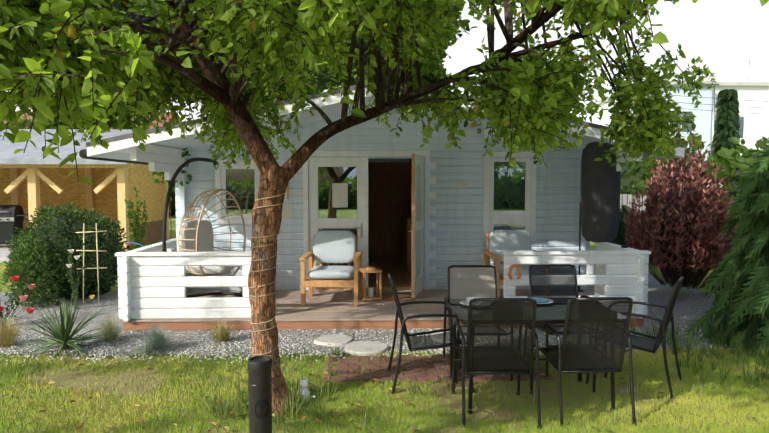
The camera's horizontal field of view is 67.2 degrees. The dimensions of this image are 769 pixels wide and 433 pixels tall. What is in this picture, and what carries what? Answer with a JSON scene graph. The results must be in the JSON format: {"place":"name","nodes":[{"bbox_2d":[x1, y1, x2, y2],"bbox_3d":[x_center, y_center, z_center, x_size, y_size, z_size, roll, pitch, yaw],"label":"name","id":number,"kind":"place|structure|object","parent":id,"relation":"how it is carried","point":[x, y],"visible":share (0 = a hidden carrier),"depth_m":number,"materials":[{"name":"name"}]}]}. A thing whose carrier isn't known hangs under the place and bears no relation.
{"place":"outdoors","nodes":[
{"label":"outdoors","id":0,"kind":"place"},
{"bbox_2d":[0,244,14,261],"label":"concrete paving","id":1,"kind":"structure","parent":0,"point":[5,252],"depth_m":14.22,"materials":[{"name":"white concrete"}]},
{"bbox_2d":[0,205,28,244],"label":"gas grill","id":2,"kind":"object","parent":1,"relation":"on","point":[11,217],"visible":0.73,"depth_m":15.24,"materials":[{"name":"black metal"}]},
{"bbox_2d":[0,265,717,356],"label":"garden gravel","id":3,"kind":"structure","parent":0,"point":[692,304],"depth_m":6.67,"materials":[{"name":"grey gravel"}]},
{"bbox_2d":[0,249,94,326],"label":"rose plant","id":4,"kind":"object","parent":3,"relation":"on","point":[22,296],"visible":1,"depth_m":7.13,"materials":[{"name":"green plant"}]},
{"bbox_2d":[0,325,749,365],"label":"gravel pebbles","id":5,"kind":"object","parent":3,"relation":"on","point":[188,353],"visible":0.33,"depth_m":5.98,"materials":[{"name":"grey gravel"}]},
{"bbox_2d":[314,331,465,355],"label":"stepping stones","id":6,"kind":"object","parent":3,"relation":"on","point":[356,347],"visible":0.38,"depth_m":6.04,"materials":[{"name":"grey stone"}]},
{"bbox_2d":[623,131,739,288],"bbox_3d":[4.579,-0.112,8.833,1.724,2.354,1.695,0,3,-2],"label":"red bush","id":7,"kind":"object","parent":3,"relation":"on","point":[682,217],"visible":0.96,"depth_m":8.50,"materials":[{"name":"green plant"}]},
{"bbox_2d":[0,215,768,432],"bbox_3d":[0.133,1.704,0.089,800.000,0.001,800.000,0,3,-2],"label":"lawn ground","id":8,"kind":"structure","parent":0,"point":[500,413],"depth_m":4.70,"materials":[{"name":"green plant"}]},
{"bbox_2d":[0,202,133,309],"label":"round bush","id":9,"kind":"object","parent":8,"relation":"on","point":[39,245],"visible":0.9,"depth_m":8.25,"materials":[{"name":"green plant"}]},
{"bbox_2d":[18,298,116,360],"bbox_3d":[-3.227,1.124,5.900,1.007,0.673,0.944,-2,4,-38],"label":"yucca plant","id":10,"kind":"object","parent":8,"relation":"on","point":[61,332],"visible":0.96,"depth_m":5.93,"materials":[{"name":"green plant"}]},
{"bbox_2d":[0,129,168,250],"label":"wooden carport","id":11,"kind":"object","parent":8,"relation":"on","point":[31,179],"visible":0.67,"depth_m":16.78,"materials":[{"name":"brown wood"}]},
{"bbox_2d":[7,81,165,128],"bbox_3d":[-11.908,-4.657,23.203,7.768,10.377,9.189,0,3,-2],"label":"tree","id":12,"kind":"object","parent":8,"relation":"on","point":[112,121],"visible":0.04,"depth_m":22.75,"materials":[{"name":"green plant"}]},
{"bbox_2d":[75,223,106,304],"bbox_3d":[-4.101,0.700,8.107,0.421,1.211,0.066,0,3,-2],"label":"bamboo trellis","id":13,"kind":"object","parent":8,"relation":"on","point":[83,250],"visible":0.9,"depth_m":8.10,"materials":[{"name":"beige wood"}]},
{"bbox_2d":[3,111,178,128],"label":"neighbour house","id":14,"kind":"structure","parent":8,"relation":"on","point":[151,126],"depth_m":33.10,"materials":[{"name":"white paint"}]},
{"bbox_2d":[124,148,191,248],"bbox_3d":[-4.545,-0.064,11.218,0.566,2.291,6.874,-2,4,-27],"label":"tall weed plant","id":15,"kind":"object","parent":8,"relation":"on","point":[137,233],"visible":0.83,"depth_m":14.08,"materials":[{"name":"green plant"}]},
{"bbox_2d":[113,0,358,114],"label":"tree","id":16,"kind":"object","parent":8,"relation":"on","point":[321,83],"depth_m":17.75,"materials":[{"name":"green plant"}]},
{"bbox_2d":[248,356,271,432],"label":"bollard light","id":17,"kind":"object","parent":8,"relation":"on","point":[260,391],"visible":1,"depth_m":3.03,"materials":[{"name":"metal"}]},
{"bbox_2d":[299,377,314,401],"bbox_3d":[-0.614,1.356,4.563,0.126,0.202,0.097,-1,3,-18],"label":"cat figurine","id":18,"kind":"object","parent":8,"relation":"on","point":[304,384],"visible":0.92,"depth_m":4.53,"materials":[{"name":"ceramic"}]},
{"bbox_2d":[122,289,644,329],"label":"deck floor","id":19,"kind":"structure","parent":8,"relation":"on","point":[329,309],"depth_m":7.00,"materials":[{"name":"brown wood"}]},
{"bbox_2d":[162,158,245,297],"bbox_3d":[-2.312,0.183,7.720,0.998,1.924,1.053,2,4,31],"label":"hanging egg chair","id":20,"kind":"object","parent":19,"relation":"on","point":[196,235],"visible":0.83,"depth_m":7.59,"materials":[{"name":"wicker"}]},
{"bbox_2d":[299,231,361,306],"bbox_3d":[-0.701,0.675,7.827,0.765,0.931,0.827,0,3,1],"label":"wooden armchair","id":21,"kind":"object","parent":19,"relation":"on","point":[335,247],"visible":1,"depth_m":7.98,"materials":[{"name":"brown wood"}]},
{"bbox_2d":[360,262,381,300],"bbox_3d":[-0.185,0.882,7.950,0.260,0.504,0.260,-1,3,-12],"label":"wood lantern","id":22,"kind":"object","parent":19,"relation":"on","point":[369,297],"visible":0.96,"depth_m":7.90,"materials":[{"name":"brown wood"}]},
{"bbox_2d":[115,202,650,321],"bbox_3d":[-0.001,0.492,7.610,6.250,1.320,1.845,0,3,-2],"label":"deck railing","id":23,"kind":"object","parent":19,"relation":"on","point":[153,282],"visible":0.83,"depth_m":6.75,"materials":[{"name":"white paint"}]},
{"bbox_2d":[371,292,414,300],"bbox_3d":[0.111,1.117,8.097,0.600,0.015,0.550,0,3,-2],"label":"door mat","id":24,"kind":"object","parent":19,"relation":"on","point":[389,296],"depth_m":8.05,"materials":[{"name":"brown"}]},
{"bbox_2d":[482,230,535,297],"bbox_3d":[1.795,0.667,7.965,0.791,0.931,0.851,0,3,-2],"label":"wooden armchair","id":25,"kind":"object","parent":19,"relation":"on","point":[498,242],"visible":0.33,"depth_m":8.14,"materials":[{"name":"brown wood"}]},
{"bbox_2d":[0,0,768,415],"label":"apple tree","id":26,"kind":"object","parent":8,"relation":"on","point":[70,56],"visible":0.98,"depth_m":3.86,"materials":[{"name":"green plant"}]},
{"bbox_2d":[0,310,768,432],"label":"ornamental grass","id":27,"kind":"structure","parent":8,"relation":"on","point":[8,336],"depth_m":5.50,"materials":[{"name":"green plant"}]},
{"bbox_2d":[0,115,768,250],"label":"boundary hedge","id":28,"kind":"object","parent":8,"relation":"on","point":[634,176],"visible":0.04,"depth_m":12.53,"materials":[{"name":"green plant"}]},
{"bbox_2d":[130,109,642,290],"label":"cabin wall","id":29,"kind":"structure","parent":8,"relation":"on","point":[458,219],"depth_m":8.62,"materials":[{"name":"white wood"}]},
{"bbox_2d":[215,151,536,297],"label":"cabin trim","id":30,"kind":"structure","parent":29,"relation":"attached to","point":[337,195],"depth_m":8.59,"materials":[{"name":"white wood"}]},
{"bbox_2d":[79,84,685,242],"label":"cabin roof","id":31,"kind":"structure","parent":29,"relation":"on","point":[600,182],"depth_m":7.44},
{"bbox_2d":[14,300,764,432],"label":"fallen leaves","id":32,"kind":"object","parent":8,"relation":"on","point":[214,423],"visible":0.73,"depth_m":4.64,"materials":[{"name":"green plant"}]},
{"bbox_2d":[327,2,460,89],"bbox_3d":[-0.414,-4.125,21.654,6.374,9.483,7.155,0,3,-2],"label":"tree","id":33,"kind":"object","parent":8,"relation":"on","point":[451,43],"visible":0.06,"depth_m":19.82,"materials":[{"name":"green plant"}]},
{"bbox_2d":[388,273,473,393],"bbox_3d":[0.380,0.971,4.984,0.708,0.922,0.583,0,3,-2],"label":"garden chair","id":34,"kind":"object","parent":8,"relation":"on","point":[414,342],"visible":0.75,"depth_m":4.94,"materials":[{"name":"black metal"}]},
{"bbox_2d":[324,355,552,381],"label":"brick paving","id":35,"kind":"structure","parent":8,"relation":"on","point":[435,368],"depth_m":5.23,"materials":[{"name":"brown brick"}]},
{"bbox_2d":[443,265,513,380],"bbox_3d":[0.848,0.951,5.344,0.583,0.922,0.708,0,3,-2],"label":"garden chair","id":36,"kind":"object","parent":35,"relation":"on","point":[464,283],"visible":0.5,"depth_m":5.60,"materials":[{"name":"black metal"}]},
{"bbox_2d":[451,298,541,428],"bbox_3d":[0.824,1.006,4.361,0.583,0.922,0.708,0,3,-2],"label":"garden chair","id":37,"kind":"object","parent":8,"relation":"on","point":[500,337],"visible":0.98,"depth_m":4.11,"materials":[{"name":"black metal"}]},
{"bbox_2d":[446,298,614,413],"bbox_3d":[1.166,1.090,4.652,1.262,0.718,0.820,0,3,-2],"label":"garden table","id":38,"kind":"object","parent":8,"relation":"on","point":[554,312],"visible":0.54,"depth_m":4.47,"materials":[{"name":"black metal"}]},
{"bbox_2d":[460,297,553,305],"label":"plates","id":39,"kind":"object","parent":38,"relation":"on","point":[538,300],"visible":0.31,"depth_m":4.80,"materials":[{"name":"ceramic"}]},
{"bbox_2d":[527,264,606,378],"bbox_3d":[1.666,0.948,5.386,0.583,0.922,0.708,0,3,-2],"label":"garden chair","id":40,"kind":"object","parent":8,"relation":"on","point":[552,280],"visible":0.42,"depth_m":5.64,"materials":[{"name":"black metal"}]},
{"bbox_2d":[529,297,636,427],"bbox_3d":[1.484,1.004,4.389,0.561,0.922,0.690,0,3,-5],"label":"garden chair","id":41,"kind":"object","parent":8,"relation":"on","point":[596,334],"visible":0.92,"depth_m":4.14,"materials":[{"name":"black metal"}]},
{"bbox_2d":[609,205,635,245],"bbox_3d":[5.026,0.679,12.482,0.937,1.916,0.979,0,3,-2],"label":"thuja","id":42,"kind":"object","parent":8,"relation":"on","point":[618,239],"visible":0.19,"depth_m":12.21,"materials":[{"name":"green plant"}]},
{"bbox_2d":[586,277,683,398],"bbox_3d":[2.161,0.971,4.984,0.690,0.922,0.561,2,4,33],"label":"garden chair","id":43,"kind":"object","parent":8,"relation":"on","point":[651,344],"visible":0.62,"depth_m":4.92,"materials":[{"name":"black metal"}]},
{"bbox_2d":[620,182,723,247],"bbox_3d":[6.431,0.283,9.827,4.607,1.750,12.489,1,3,15],"label":"garden fence","id":44,"kind":"object","parent":8,"relation":"on","point":[630,200],"visible":0.02,"depth_m":13.15,"materials":[{"name":"white wood"}]},
{"bbox_2d":[683,137,768,357],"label":"thuja","id":45,"kind":"object","parent":8,"relation":"on","point":[739,275],"visible":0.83,"depth_m":6.11,"materials":[{"name":"green plant"}]},
{"bbox_2d":[710,89,741,162],"bbox_3d":[11.927,-1.754,20.255,1.073,5.415,1.132,0,3,-2],"label":"conifer tree","id":46,"kind":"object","parent":8,"relation":"on","point":[727,117],"depth_m":19.96,"materials":[{"name":"green plant"}]},
{"bbox_2d":[6,0,768,121],"bbox_3d":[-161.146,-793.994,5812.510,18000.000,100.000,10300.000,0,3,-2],"label":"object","id":47,"kind":"structure","parent":0,"point":[726,40],"depth_m":1729.48,"materials":[{"name":"white"}]},
{"bbox_2d":[583,60,768,160],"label":"neighbour house","id":48,"kind":"structure","parent":0,"point":[753,99],"depth_m":40.26,"materials":[{"name":"white paint"}]}
]}

